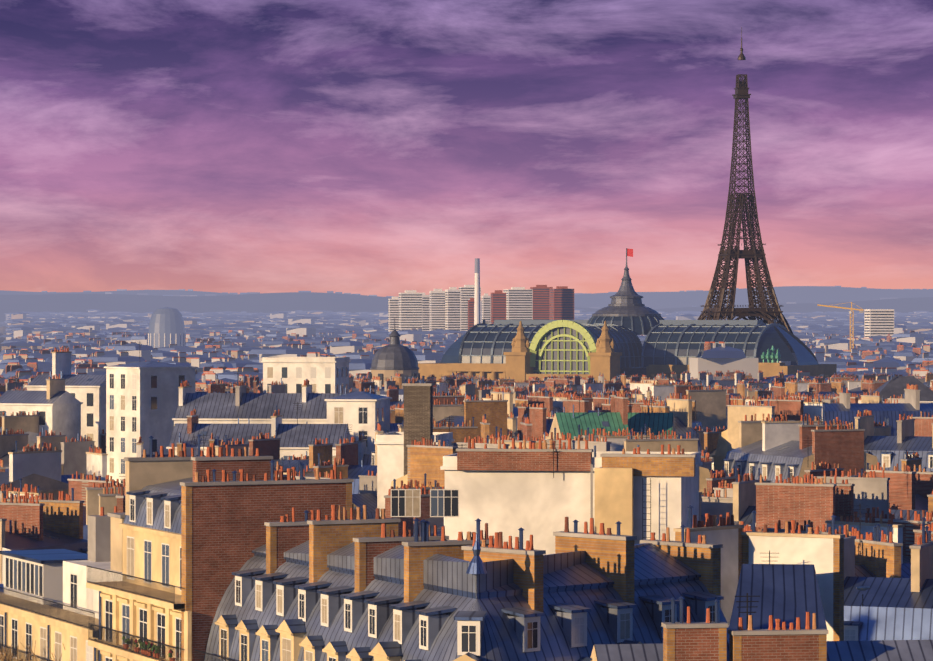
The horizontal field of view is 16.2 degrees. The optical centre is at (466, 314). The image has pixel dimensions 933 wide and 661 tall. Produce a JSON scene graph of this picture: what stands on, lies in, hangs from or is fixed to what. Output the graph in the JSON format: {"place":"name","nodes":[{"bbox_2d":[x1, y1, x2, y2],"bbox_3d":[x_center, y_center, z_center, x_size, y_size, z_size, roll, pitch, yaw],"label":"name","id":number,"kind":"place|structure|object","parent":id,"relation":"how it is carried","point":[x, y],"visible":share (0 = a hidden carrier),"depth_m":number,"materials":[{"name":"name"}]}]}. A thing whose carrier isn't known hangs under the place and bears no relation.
{"place":"outdoors","nodes":[
{"label":"outdoors","id":0,"kind":"place"},
{"bbox_2d":[0,322,6,351],"bbox_3d":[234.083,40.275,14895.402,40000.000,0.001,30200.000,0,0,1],"label":"ground","id":1,"kind":"structure","parent":0,"point":[2,339],"depth_m":5854.62,"materials":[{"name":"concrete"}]},
{"bbox_2d":[0,636,98,660],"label":"bare street tree","id":2,"kind":"object","parent":1,"relation":"on","point":[9,658],"visible":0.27,"depth_m":197.89,"materials":[{"name":"brown plant"}]},
{"bbox_2d":[0,506,180,660],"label":"terrace building","id":3,"kind":"structure","parent":1,"relation":"on","point":[49,600],"depth_m":202.72,"materials":[{"name":"beige paint"}]},
{"bbox_2d":[86,434,353,660],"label":"apartment building","id":4,"kind":"structure","parent":1,"relation":"on","point":[192,526],"depth_m":179.49,"materials":[{"name":"stone"}]},
{"bbox_2d":[0,376,904,431],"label":"city rooftops","id":5,"kind":"object","parent":1,"relation":"on","point":[709,406],"visible":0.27,"depth_m":538.90,"materials":[{"name":"beige stone"}]},
{"bbox_2d":[0,345,932,640],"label":"city buildings","id":6,"kind":"structure","parent":1,"relation":"on","point":[786,577],"depth_m":326.50,"materials":[{"name":"beige paint"}]},
{"bbox_2d":[119,409,869,606],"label":"roof aerials and dishes","id":7,"kind":"object","parent":6,"relation":"on","point":[858,588],"visible":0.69,"depth_m":223.16,"materials":[{"name":"grey metal"}]},
{"bbox_2d":[0,309,932,389],"bbox_3d":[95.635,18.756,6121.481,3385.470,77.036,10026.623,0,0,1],"label":"distant city buildings","id":8,"kind":"structure","parent":1,"relation":"on","point":[224,345],"depth_m":2929.81,"materials":[{"name":"brick"}]},
{"bbox_2d":[0,413,932,539],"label":"city rooftops","id":9,"kind":"object","parent":1,"relation":"on","point":[768,450],"visible":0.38,"depth_m":333.47,"materials":[{"name":"beige stone"}]},
{"bbox_2d":[0,467,932,640],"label":"city rooftops","id":10,"kind":"object","parent":1,"relation":"on","point":[889,562],"visible":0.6,"depth_m":238.85,"materials":[{"name":"brown"}]},
{"bbox_2d":[0,387,932,474],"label":"city rooftops","id":11,"kind":"object","parent":1,"relation":"on","point":[881,443],"visible":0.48,"depth_m":437.47,"materials":[{"name":"brown brick"}]},
{"bbox_2d":[0,373,932,399],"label":"city rooftops","id":12,"kind":"object","parent":1,"relation":"on","point":[596,387],"visible":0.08,"depth_m":854.01,"materials":[{"name":"beige stone"}]},
{"bbox_2d":[202,370,751,390],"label":"city rooftops","id":13,"kind":"object","parent":1,"relation":"on","point":[749,376],"visible":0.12,"depth_m":1119.62,"materials":[{"name":"beige stone"}]},
{"bbox_2d":[388,258,573,331],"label":"high-rise buildings","id":14,"kind":"structure","parent":1,"relation":"on","point":[454,308],"depth_m":4328.77,"materials":[{"name":"white concrete"}]},
{"bbox_2d":[148,307,893,347],"bbox_3d":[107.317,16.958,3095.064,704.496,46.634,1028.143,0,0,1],"label":"distant blocks","id":15,"kind":"structure","parent":1,"relation":"on","point":[166,327],"depth_m":2594.26,"materials":[{"name":"grey concrete"}]},
{"bbox_2d":[195,369,932,392],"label":"city rooftops","id":16,"kind":"object","parent":1,"relation":"on","point":[718,380],"visible":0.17,"depth_m":1011.86,"materials":[{"name":"beige stone"}]},
{"bbox_2d":[195,371,932,408],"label":"city rooftops","id":17,"kind":"object","parent":1,"relation":"on","point":[393,389],"visible":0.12,"depth_m":739.52,"materials":[{"name":"beige stone"}]},
{"bbox_2d":[418,248,836,382],"bbox_3d":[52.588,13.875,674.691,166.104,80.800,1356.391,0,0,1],"label":"glass-roofed exhibition hall","id":18,"kind":"structure","parent":1,"relation":"on","point":[606,342],"depth_m":1265.73,"materials":[{"name":"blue glass"}]},
{"bbox_2d":[758,345,784,365],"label":"grand palais quadriga","id":19,"kind":"object","parent":18,"relation":"on","point":[772,358],"visible":1,"depth_m":1241.23,"materials":[{"name":"green metal"}]},
{"bbox_2d":[697,27,792,333],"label":"lattice tower","id":20,"kind":"structure","parent":1,"relation":"on","point":[766,312],"depth_m":3284.98,"materials":[{"name":"metal"}]},
{"bbox_2d":[590,593,932,660],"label":"building","id":21,"kind":"structure","parent":1,"relation":"on","point":[688,640],"depth_m":150.07,"materials":[{"name":"brown brick"}]},
{"bbox_2d":[817,302,863,351],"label":"tower crane","id":22,"kind":"object","parent":1,"relation":"on","point":[861,310],"visible":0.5,"depth_m":2491.74,"materials":[{"name":"yellow"}]},
{"bbox_2d":[369,317,419,388],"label":"church dome","id":23,"kind":"structure","parent":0,"point":[393,357],"depth_m":892.96,"materials":[{"name":"grey metal"}]},
{"bbox_2d":[195,505,728,660],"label":"mansard-roofed building","id":24,"kind":"structure","parent":0,"point":[364,588],"depth_m":157.26,"materials":[{"name":"grey metal"}]},
{"bbox_2d":[0,286,932,321],"bbox_3d":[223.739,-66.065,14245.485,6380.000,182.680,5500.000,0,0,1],"label":"hills","id":25,"kind":"structure","parent":0,"point":[805,299],"depth_m":12032.92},
{"bbox_2d":[0,0,932,300],"label":"sky","id":26,"kind":"structure","parent":0,"point":[382,148],"materials":[{"name":"purple"}]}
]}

